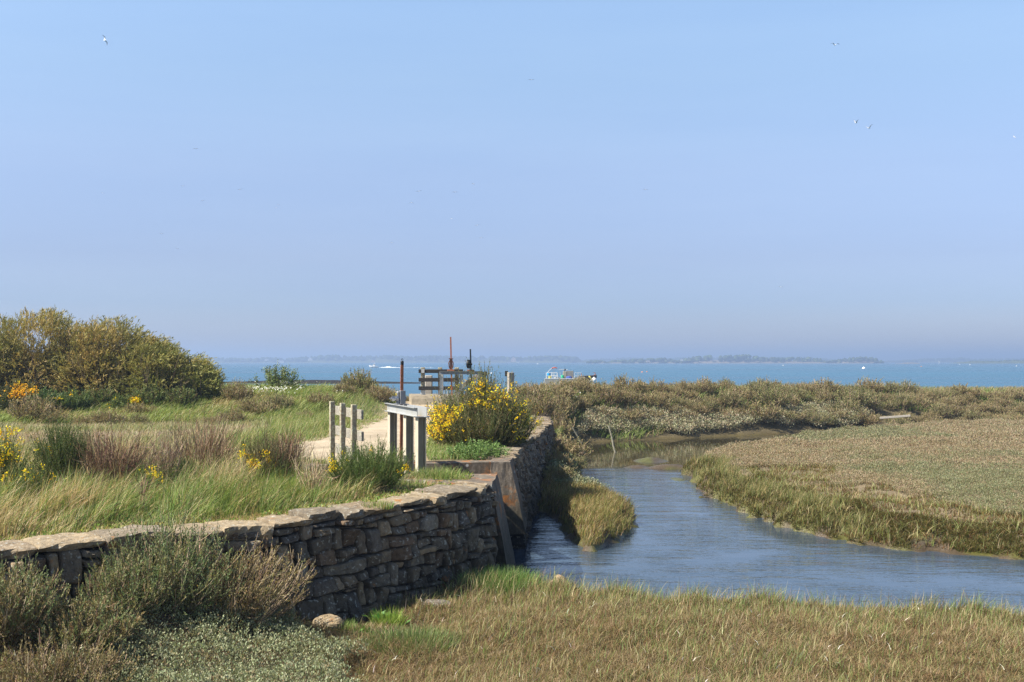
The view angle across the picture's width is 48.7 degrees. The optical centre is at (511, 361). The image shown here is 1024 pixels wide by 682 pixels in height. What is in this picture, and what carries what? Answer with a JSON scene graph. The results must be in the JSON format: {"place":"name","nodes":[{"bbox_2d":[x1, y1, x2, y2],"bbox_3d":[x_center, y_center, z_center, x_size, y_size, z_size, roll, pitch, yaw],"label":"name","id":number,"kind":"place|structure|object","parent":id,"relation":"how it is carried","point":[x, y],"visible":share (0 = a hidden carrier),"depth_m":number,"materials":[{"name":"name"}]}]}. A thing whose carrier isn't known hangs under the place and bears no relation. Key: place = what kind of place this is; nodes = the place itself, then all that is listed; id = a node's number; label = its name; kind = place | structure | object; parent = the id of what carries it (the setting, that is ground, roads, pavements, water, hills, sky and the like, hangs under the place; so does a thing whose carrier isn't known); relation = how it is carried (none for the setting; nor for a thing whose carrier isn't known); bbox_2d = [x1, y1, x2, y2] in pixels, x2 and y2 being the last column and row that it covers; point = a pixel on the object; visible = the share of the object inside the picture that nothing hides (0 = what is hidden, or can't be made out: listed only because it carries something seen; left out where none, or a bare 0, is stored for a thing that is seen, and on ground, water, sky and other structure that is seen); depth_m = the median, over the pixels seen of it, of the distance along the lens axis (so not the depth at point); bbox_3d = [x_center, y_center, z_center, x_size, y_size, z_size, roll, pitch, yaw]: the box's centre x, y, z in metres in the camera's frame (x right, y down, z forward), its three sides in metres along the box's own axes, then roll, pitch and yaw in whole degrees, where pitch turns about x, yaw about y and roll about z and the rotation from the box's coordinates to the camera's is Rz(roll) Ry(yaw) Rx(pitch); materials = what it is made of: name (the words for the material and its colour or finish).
{"place":"outdoors","nodes":[
{"label":"outdoors","id":0,"kind":"place"},
{"bbox_2d":[0,415,281,466],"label":"meadow grass","id":1,"kind":"structure","parent":0,"point":[247,424],"depth_m":41.63,"materials":[{"name":"plant"}]},
{"bbox_2d":[0,381,395,424],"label":"bank grass","id":2,"kind":"structure","parent":0,"point":[213,408],"depth_m":51.21,"materials":[{"name":"plant"}]},
{"bbox_2d":[227,380,419,383],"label":"mud bank","id":3,"kind":"structure","parent":0,"point":[322,382],"depth_m":231.24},
{"bbox_2d":[293,401,434,461],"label":"gravel path","id":4,"kind":"structure","parent":0,"point":[380,428],"depth_m":35.71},
{"bbox_2d":[208,384,534,479],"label":"verge grass","id":5,"kind":"structure","parent":0,"point":[314,422],"depth_m":40.23,"materials":[{"name":"plant"}]},
{"bbox_2d":[210,357,584,362],"bbox_3d":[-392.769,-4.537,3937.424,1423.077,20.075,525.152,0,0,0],"label":"coast","id":6,"kind":"structure","parent":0,"point":[377,360],"depth_m":3729.61},
{"bbox_2d":[201,354,606,362],"bbox_3d":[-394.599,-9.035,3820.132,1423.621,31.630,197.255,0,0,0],"label":"wood","id":7,"kind":"object","parent":6,"relation":"on","point":[445,358],"visible":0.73,"depth_m":3753.82,"materials":[{"name":"blue plant"}]},
{"bbox_2d":[0,392,1023,681],"bbox_3d":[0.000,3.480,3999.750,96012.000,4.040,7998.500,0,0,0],"label":"ground","id":8,"kind":"structure","parent":0,"point":[760,428],"depth_m":28.37,"materials":[{"name":"soil"}]},
{"bbox_2d":[0,333,31,390],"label":"tamarisk","id":9,"kind":"object","parent":8,"relation":"on","point":[4,350],"visible":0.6,"depth_m":53.92,"materials":[{"name":"green plant"}]},
{"bbox_2d":[0,415,38,482],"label":"broom bush","id":10,"kind":"object","parent":8,"relation":"on","point":[7,455],"visible":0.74,"depth_m":21.78,"materials":[{"name":"yellow plant"}]},
{"bbox_2d":[0,378,38,411],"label":"gorse bush","id":11,"kind":"object","parent":8,"relation":"on","point":[17,390],"visible":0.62,"depth_m":50.50,"materials":[{"name":"yellow plant"}]},
{"bbox_2d":[0,460,53,501],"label":"broom bush","id":12,"kind":"object","parent":8,"relation":"on","point":[28,480],"visible":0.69,"depth_m":20.10,"materials":[{"name":"green plant"}]},
{"bbox_2d":[5,389,62,421],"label":"seablite bush","id":13,"kind":"object","parent":8,"relation":"on","point":[28,408],"visible":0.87,"depth_m":47.22,"materials":[{"name":"green plant"}]},
{"bbox_2d":[0,550,78,640],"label":"seablite bush","id":14,"kind":"object","parent":8,"relation":"on","point":[32,595],"visible":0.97,"depth_m":13.62,"materials":[{"name":"green plant"}]},
{"bbox_2d":[22,386,70,410],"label":"bramble bush","id":15,"kind":"object","parent":8,"relation":"on","point":[42,394],"visible":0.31,"depth_m":50.45,"materials":[{"name":"green plant"}]},
{"bbox_2d":[32,409,73,423],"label":"seablite bush","id":16,"kind":"object","parent":8,"relation":"on","point":[43,416],"visible":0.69,"depth_m":46.62,"materials":[{"name":"green plant"}]},
{"bbox_2d":[0,306,116,391],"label":"tamarisk","id":17,"kind":"object","parent":8,"relation":"on","point":[30,356],"visible":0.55,"depth_m":54.24,"materials":[{"name":"green plant"}]},
{"bbox_2d":[15,410,101,486],"bbox_3d":[-8.754,1.759,22.040,1.545,1.649,1.694,0,0,0],"label":"broom bush","id":18,"kind":"object","parent":8,"relation":"on","point":[55,457],"visible":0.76,"depth_m":21.75,"materials":[{"name":"green plant"}]},
{"bbox_2d":[0,628,142,681],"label":"seablite bush","id":19,"kind":"object","parent":8,"relation":"on","point":[42,663],"visible":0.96,"depth_m":12.66,"materials":[{"name":"brown plant"}]},
{"bbox_2d":[53,384,95,412],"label":"broom bush","id":20,"kind":"object","parent":8,"relation":"on","point":[73,400],"visible":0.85,"depth_m":50.62,"materials":[{"name":"green plant"}]},
{"bbox_2d":[19,592,144,651],"bbox_3d":[-5.274,3.206,13.947,1.450,0.720,1.375,0,0,0],"label":"seablite bush","id":21,"kind":"object","parent":8,"relation":"on","point":[79,616],"visible":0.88,"depth_m":13.68,"materials":[{"name":"green plant"}]},
{"bbox_2d":[83,385,118,407],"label":"broom bush","id":22,"kind":"object","parent":8,"relation":"on","point":[103,394],"visible":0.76,"depth_m":52.00,"materials":[{"name":"green plant"}]},
{"bbox_2d":[88,408,130,423],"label":"seablite bush","id":23,"kind":"object","parent":8,"relation":"on","point":[106,415],"visible":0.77,"depth_m":45.99,"materials":[{"name":"green plant"}]},
{"bbox_2d":[64,409,156,487],"bbox_3d":[-7.651,1.747,21.700,1.730,1.702,1.616,0,0,-11],"label":"dead broom","id":24,"kind":"object","parent":8,"relation":"on","point":[101,456],"visible":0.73,"depth_m":21.51,"materials":[{"name":"plant"}]},
{"bbox_2d":[35,314,191,396],"bbox_3d":[-19.377,-0.049,55.172,7.644,4.553,5.690,0,0,0],"label":"tamarisk","id":25,"kind":"object","parent":8,"relation":"on","point":[118,337],"visible":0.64,"depth_m":54.02,"materials":[{"name":"green plant"}]},
{"bbox_2d":[108,394,144,408],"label":"broom bush","id":26,"kind":"object","parent":8,"relation":"on","point":[121,401],"visible":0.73,"depth_m":51.24,"materials":[{"name":"green plant"}]},
{"bbox_2d":[75,550,180,619],"bbox_3d":[-5.090,2.928,14.895,1.396,0.908,1.451,0,0,0],"label":"seablite bush","id":27,"kind":"object","parent":8,"relation":"on","point":[133,583],"visible":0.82,"depth_m":14.70,"materials":[{"name":"green plant"}]},
{"bbox_2d":[118,402,160,413],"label":"seablite bush","id":28,"kind":"object","parent":8,"relation":"on","point":[135,407],"visible":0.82,"depth_m":50.08,"materials":[{"name":"green plant"}]},
{"bbox_2d":[128,459,162,489],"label":"broom bush","id":29,"kind":"object","parent":8,"relation":"on","point":[151,471],"visible":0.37,"depth_m":20.96,"materials":[{"name":"green plant"}]},
{"bbox_2d":[129,381,173,405],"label":"broom bush","id":30,"kind":"object","parent":8,"relation":"on","point":[153,395],"visible":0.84,"depth_m":51.92,"materials":[{"name":"green plant"}]},
{"bbox_2d":[131,426,191,483],"bbox_3d":[-7.050,1.915,22.819,1.165,1.376,1.110,0,0,45],"label":"dead broom","id":31,"kind":"object","parent":8,"relation":"on","point":[170,459],"visible":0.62,"depth_m":22.73,"materials":[{"name":"brown plant"}]},
{"bbox_2d":[108,334,224,396],"bbox_3d":[-16.598,0.439,54.446,5.332,3.571,4.870,0,0,31],"label":"tamarisk","id":32,"kind":"object","parent":8,"relation":"on","point":[167,376],"visible":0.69,"depth_m":53.51,"materials":[{"name":"green plant"}]},
{"bbox_2d":[86,500,252,621],"bbox_3d":[-4.703,2.799,15.744,2.226,1.674,2.360,0,0,0],"label":"seablite bush","id":33,"kind":"object","parent":8,"relation":"on","point":[169,554],"visible":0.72,"depth_m":15.37,"materials":[{"name":"green plant"}]},
{"bbox_2d":[163,385,199,406],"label":"broom bush","id":34,"kind":"object","parent":8,"relation":"on","point":[180,396],"visible":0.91,"depth_m":52.00,"materials":[{"name":"green plant"}]},
{"bbox_2d":[149,404,248,474],"bbox_3d":[-6.600,1.717,24.012,2.038,1.733,2.196,0,0,0],"label":"dead broom","id":35,"kind":"object","parent":8,"relation":"on","point":[222,444],"visible":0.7,"depth_m":23.82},
{"bbox_2d":[5,581,396,681],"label":"sea purslane","id":36,"kind":"object","parent":8,"relation":"on","point":[282,673],"visible":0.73,"depth_m":14.35,"materials":[{"name":"green plant"}]},
{"bbox_2d":[174,362,228,400],"bbox_3d":[-14.893,1.106,54.072,2.649,2.203,2.346,0,0,0],"label":"tamarisk","id":37,"kind":"object","parent":8,"relation":"on","point":[205,389],"visible":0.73,"depth_m":53.54,"materials":[{"name":"green plant"}]},
{"bbox_2d":[0,430,473,540],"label":"tall grass","id":38,"kind":"structure","parent":8,"relation":"on","point":[94,503],"depth_m":18.97,"materials":[{"name":"plant"}]},
{"bbox_2d":[220,378,254,402],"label":"seablite bush","id":39,"kind":"object","parent":8,"relation":"on","point":[230,393],"visible":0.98,"depth_m":53.20,"materials":[{"name":"beige plant"}]},
{"bbox_2d":[179,532,317,629],"bbox_3d":[-3.677,3.066,15.876,1.879,1.352,1.840,0,0,0],"label":"seablite bush","id":40,"kind":"object","parent":8,"relation":"on","point":[259,590],"visible":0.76,"depth_m":15.70,"materials":[{"name":"brown plant"}]},
{"bbox_2d":[0,481,498,629],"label":"dry stone wall","id":41,"kind":"structure","parent":8,"relation":"on","point":[367,561],"depth_m":18.29,"materials":[{"name":"stone"}]},
{"bbox_2d":[234,396,280,414],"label":"seablite bush","id":42,"kind":"object","parent":8,"relation":"on","point":[247,406],"visible":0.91,"depth_m":50.06,"materials":[{"name":"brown plant"}]},
{"bbox_2d":[236,423,288,479],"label":"broom bush","id":43,"kind":"object","parent":8,"relation":"on","point":[263,450],"visible":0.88,"depth_m":23.51,"materials":[{"name":"green plant"}]},
{"bbox_2d":[248,360,305,387],"bbox_3d":[-11.803,0.784,57.428,2.341,1.813,2.654,0,0,18],"label":"hawthorn","id":44,"kind":"object","parent":8,"relation":"on","point":[272,379],"visible":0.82,"depth_m":57.03,"materials":[{"name":"green plant"}]},
{"bbox_2d":[261,392,295,410],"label":"seablite bush","id":45,"kind":"object","parent":8,"relation":"on","point":[278,400],"visible":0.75,"depth_m":51.29,"materials":[{"name":"green plant"}]},
{"bbox_2d":[268,421,310,476],"bbox_3d":[-4.814,1.928,24.237,1.219,1.321,1.108,0,0,0],"label":"dead broom","id":46,"kind":"object","parent":8,"relation":"on","point":[290,449],"visible":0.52,"depth_m":24.22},
{"bbox_2d":[288,441,339,491],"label":"dead stalks","id":47,"kind":"object","parent":8,"relation":"on","point":[314,478],"visible":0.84,"depth_m":21.36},
{"bbox_2d":[303,387,335,405],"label":"seablite bush","id":48,"kind":"object","parent":8,"relation":"on","point":[312,398],"visible":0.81,"depth_m":52.28,"materials":[{"name":"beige plant"}]},
{"bbox_2d":[312,614,342,629],"bbox_3d":[-2.763,3.946,16.972,0.478,0.289,0.352,0,0,0],"label":"boulder","id":49,"kind":"object","parent":8,"relation":"on","point":[337,620],"visible":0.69,"depth_m":16.90,"materials":[{"name":"stone"}]},
{"bbox_2d":[329,401,363,462],"bbox_3d":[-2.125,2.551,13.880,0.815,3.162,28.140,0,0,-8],"label":"wooden fence","id":50,"kind":"object","parent":8,"relation":"on","point":[353,413],"visible":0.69,"depth_m":26.42,"materials":[{"name":"grey wood"}]},
{"bbox_2d":[340,368,378,392],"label":"seablite bush","id":51,"kind":"object","parent":8,"relation":"on","point":[364,380],"visible":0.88,"depth_m":56.66,"materials":[{"name":"green plant"}]},
{"bbox_2d":[325,433,414,491],"bbox_3d":[-2.694,1.960,21.594,1.699,1.201,1.761,0,0,0],"label":"broom bush","id":52,"kind":"object","parent":8,"relation":"on","point":[355,468],"visible":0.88,"depth_m":21.35,"materials":[{"name":"green plant"}]},
{"bbox_2d":[360,381,397,401],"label":"seablite bush","id":53,"kind":"object","parent":8,"relation":"on","point":[384,395],"visible":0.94,"depth_m":55.78,"materials":[{"name":"beige plant"}]},
{"bbox_2d":[370,604,412,629],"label":"grass tuft","id":54,"kind":"object","parent":8,"relation":"on","point":[397,616],"visible":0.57,"depth_m":17.34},
{"bbox_2d":[360,622,461,656],"bbox_3d":[-1.406,3.854,15.901,1.541,0.304,1.530,0,0,0],"label":"grass tuft","id":55,"kind":"object","parent":8,"relation":"on","point":[407,633],"visible":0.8,"depth_m":15.85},
{"bbox_2d":[298,457,526,573],"bbox_3d":[-2.412,3.705,25.777,5.629,2.590,6.849,0,0,0],"label":"concrete sluice","id":56,"kind":"object","parent":8,"relation":"on","point":[499,476],"visible":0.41,"depth_m":27.05,"materials":[{"name":"concrete"}]},
{"bbox_2d":[384,359,429,473],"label":"sluice gate","id":57,"kind":"structure","parent":56,"relation":"on","point":[408,413],"depth_m":25.87,"materials":[{"name":"metal"}]},
{"bbox_2d":[409,394,467,404],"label":"concrete slab","id":58,"kind":"structure","parent":8,"relation":"on","point":[415,399],"depth_m":56.56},
{"bbox_2d":[419,367,462,394],"bbox_3d":[-3.654,1.009,58.222,2.290,1.413,0.305,0,0,0],"label":"wooden fence","id":59,"kind":"object","parent":58,"relation":"on","point":[423,388],"visible":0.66,"depth_m":58.10,"materials":[{"name":"grey wood"}]},
{"bbox_2d":[439,337,481,394],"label":"sluice gate","id":60,"kind":"structure","parent":58,"relation":"on","point":[468,366],"depth_m":57.07,"materials":[{"name":"metal"}]},
{"bbox_2d":[411,462,468,479],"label":"grass tuft","id":61,"kind":"object","parent":8,"relation":"on","point":[441,475],"visible":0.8,"depth_m":23.71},
{"bbox_2d":[446,438,509,459],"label":"nettle clump","id":62,"kind":"object","parent":8,"relation":"on","point":[481,449],"visible":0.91,"depth_m":28.89,"materials":[{"name":"green plant"}]},
{"bbox_2d":[419,357,545,448],"bbox_3d":[-0.921,1.274,33.208,3.876,2.883,3.939,0,0,0],"label":"broom bush","id":63,"kind":"object","parent":8,"relation":"on","point":[494,415],"visible":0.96,"depth_m":32.51,"materials":[{"name":"yellow plant"}]},
{"bbox_2d":[452,564,544,594],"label":"grass tuft","id":64,"kind":"object","parent":8,"relation":"on","point":[502,579],"visible":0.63,"depth_m":20.02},
{"bbox_2d":[0,565,1023,681],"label":"marsh grass","id":65,"kind":"structure","parent":8,"relation":"on","point":[847,625],"depth_m":16.14,"materials":[{"name":"plant"}]},
{"bbox_2d":[478,414,556,539],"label":"dry stone wall","id":66,"kind":"structure","parent":8,"relation":"on","point":[530,463],"depth_m":33.62,"materials":[{"name":"stone"}]},
{"bbox_2d":[514,379,546,399],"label":"seablite bush","id":67,"kind":"object","parent":8,"relation":"on","point":[520,389],"visible":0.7,"depth_m":62.79,"materials":[{"name":"beige plant"}]},
{"bbox_2d":[518,385,560,416],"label":"seablite bush","id":68,"kind":"object","parent":8,"relation":"on","point":[542,401],"visible":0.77,"depth_m":50.18,"materials":[{"name":"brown plant"}]},
{"bbox_2d":[538,380,577,398],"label":"seablite bush","id":69,"kind":"object","parent":8,"relation":"on","point":[567,392],"visible":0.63,"depth_m":65.18,"materials":[{"name":"beige plant"}]},
{"bbox_2d":[544,446,572,466],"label":"seablite bush","id":70,"kind":"object","parent":8,"relation":"on","point":[549,457],"visible":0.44,"depth_m":39.62,"materials":[{"name":"green plant"}]},
{"bbox_2d":[541,462,577,478],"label":"seablite bush","id":71,"kind":"object","parent":8,"relation":"on","point":[556,474],"visible":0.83,"depth_m":37.05,"materials":[{"name":"green plant"}]},
{"bbox_2d":[551,408,575,436],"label":"seablite bush","id":72,"kind":"object","parent":8,"relation":"on","point":[565,428],"visible":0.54,"depth_m":61.20,"materials":[{"name":"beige plant"}]},
{"bbox_2d":[551,390,578,415],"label":"seablite bush","id":73,"kind":"object","parent":8,"relation":"on","point":[565,403],"visible":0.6,"depth_m":63.59,"materials":[{"name":"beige plant"}]},
{"bbox_2d":[551,432,594,457],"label":"seablite bush","id":74,"kind":"object","parent":8,"relation":"on","point":[572,447],"visible":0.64,"depth_m":43.37,"materials":[{"name":"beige plant"}]},
{"bbox_2d":[566,377,596,394],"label":"seablite bush","id":75,"kind":"object","parent":8,"relation":"on","point":[581,385],"visible":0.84,"depth_m":67.97,"materials":[{"name":"beige plant"}]},
{"bbox_2d":[570,394,592,411],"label":"seablite bush","id":76,"kind":"object","parent":8,"relation":"on","point":[582,403],"visible":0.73,"depth_m":65.46,"materials":[{"name":"green plant"}]},
{"bbox_2d":[533,421,640,546],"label":"marsh grass","id":77,"kind":"structure","parent":8,"relation":"on","point":[603,500],"depth_m":31.42,"materials":[{"name":"plant"}]},
{"bbox_2d":[584,378,629,405],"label":"seablite bush","id":78,"kind":"object","parent":8,"relation":"on","point":[617,393],"visible":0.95,"depth_m":67.10,"materials":[{"name":"beige plant"}]},
{"bbox_2d":[611,373,645,392],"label":"seablite bush","id":79,"kind":"object","parent":8,"relation":"on","point":[638,385],"visible":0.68,"depth_m":69.86,"materials":[{"name":"beige plant"}]},
{"bbox_2d":[633,375,669,391],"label":"seablite bush","id":80,"kind":"object","parent":8,"relation":"on","point":[653,385],"visible":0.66,"depth_m":71.16,"materials":[{"name":"beige plant"}]},
{"bbox_2d":[638,390,674,407],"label":"seablite bush","id":81,"kind":"object","parent":8,"relation":"on","point":[657,401],"visible":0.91,"depth_m":68.71,"materials":[{"name":"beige plant"}]},
{"bbox_2d":[691,375,717,395],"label":"seablite bush","id":82,"kind":"object","parent":8,"relation":"on","point":[701,385],"visible":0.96,"depth_m":72.61,"materials":[{"name":"beige plant"}]},
{"bbox_2d":[544,399,872,491],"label":"sea purslane","id":83,"kind":"object","parent":8,"relation":"on","point":[593,417],"visible":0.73,"depth_m":67.47,"materials":[{"name":"green plant"}]},
{"bbox_2d":[714,388,744,407],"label":"seablite bush","id":84,"kind":"object","parent":8,"relation":"on","point":[728,398],"visible":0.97,"depth_m":71.61,"materials":[{"name":"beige plant"}]},
{"bbox_2d":[729,383,757,401],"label":"seablite bush","id":85,"kind":"object","parent":8,"relation":"on","point":[746,393],"visible":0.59,"depth_m":73.07,"materials":[{"name":"green plant"}]},
{"bbox_2d":[736,396,781,421],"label":"seablite bush","id":86,"kind":"object","parent":8,"relation":"on","point":[755,406],"visible":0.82,"depth_m":70.68,"materials":[{"name":"green plant"}]},
{"bbox_2d":[514,384,1023,440],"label":"bank grass","id":87,"kind":"structure","parent":8,"relation":"on","point":[640,431],"depth_m":71.62,"materials":[{"name":"plant"}]},
{"bbox_2d":[749,382,796,406],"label":"seablite bush","id":88,"kind":"object","parent":8,"relation":"on","point":[772,395],"visible":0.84,"depth_m":73.07,"materials":[{"name":"green plant"}]},
{"bbox_2d":[812,385,836,404],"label":"seablite bush","id":89,"kind":"object","parent":8,"relation":"on","point":[825,394],"visible":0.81,"depth_m":76.41,"materials":[{"name":"green plant"}]},
{"bbox_2d":[828,396,862,411],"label":"seablite bush","id":90,"kind":"object","parent":8,"relation":"on","point":[851,405],"visible":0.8,"depth_m":75.49,"materials":[{"name":"green plant"}]},
{"bbox_2d":[677,452,1023,556],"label":"marsh grass","id":91,"kind":"structure","parent":8,"relation":"on","point":[824,510],"depth_m":30.48,"materials":[{"name":"plant"}]},
{"bbox_2d":[833,383,873,404],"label":"seablite bush","id":92,"kind":"object","parent":8,"relation":"on","point":[856,396],"visible":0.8,"depth_m":76.91,"materials":[{"name":"green plant"}]},
{"bbox_2d":[692,418,1023,514],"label":"sea purslane","id":93,"kind":"object","parent":8,"relation":"on","point":[998,441],"visible":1,"depth_m":44.28,"materials":[{"name":"green plant"}]},
{"bbox_2d":[853,408,882,425],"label":"seablite bush","id":94,"kind":"object","parent":8,"relation":"on","point":[873,419],"visible":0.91,"depth_m":74.60,"materials":[{"name":"green plant"}]},
{"bbox_2d":[850,377,885,392],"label":"seablite bush","id":95,"kind":"object","parent":8,"relation":"on","point":[873,385],"visible":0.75,"depth_m":80.91,"materials":[{"name":"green plant"}]},
{"bbox_2d":[886,390,917,409],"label":"seablite bush","id":96,"kind":"object","parent":8,"relation":"on","point":[903,399],"visible":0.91,"depth_m":78.99,"materials":[{"name":"green plant"}]},
{"bbox_2d":[926,401,952,417],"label":"seablite bush","id":97,"kind":"object","parent":8,"relation":"on","point":[944,411],"visible":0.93,"depth_m":79.23,"materials":[{"name":"green plant"}]},
{"bbox_2d":[945,382,985,395],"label":"seablite bush","id":98,"kind":"object","parent":8,"relation":"on","point":[975,392],"visible":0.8,"depth_m":85.17,"materials":[{"name":"green plant"}]},
{"bbox_2d":[0,0,1023,360],"label":"sky","id":99,"kind":"structure","parent":0,"point":[899,237],"materials":[{"name":"blue"}]},
{"bbox_2d":[40,363,1023,396],"bbox_3d":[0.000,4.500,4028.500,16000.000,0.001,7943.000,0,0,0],"label":"sea water","id":100,"kind":"structure","parent":0,"point":[951,374],"depth_m":461.53,"materials":[{"name":"liquid"}]},
{"bbox_2d":[544,367,574,384],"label":"oyster barge","id":101,"kind":"object","parent":100,"relation":"on","point":[565,374],"visible":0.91,"depth_m":213.47,"materials":[{"name":"metal"}]},
{"bbox_2d":[614,360,873,362],"bbox_3d":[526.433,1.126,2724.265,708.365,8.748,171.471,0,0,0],"label":"island","id":102,"kind":"structure","parent":0,"point":[717,361],"depth_m":2664.86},
{"bbox_2d":[581,354,1023,362],"bbox_3d":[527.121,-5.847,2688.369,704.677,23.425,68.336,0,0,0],"label":"wood","id":103,"kind":"object","parent":102,"relation":"on","point":[739,357],"visible":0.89,"depth_m":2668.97,"materials":[{"name":"blue plant"}]},
{"bbox_2d":[513,433,1023,615],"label":"creek water","id":104,"kind":"structure","parent":0,"point":[683,531],"depth_m":26.12,"materials":[{"name":"liquid"}]},
{"bbox_2d":[607,360,965,362],"bbox_3d":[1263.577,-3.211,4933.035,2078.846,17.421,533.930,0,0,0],"label":"coast","id":105,"kind":"structure","parent":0,"point":[945,361],"depth_m":4709.65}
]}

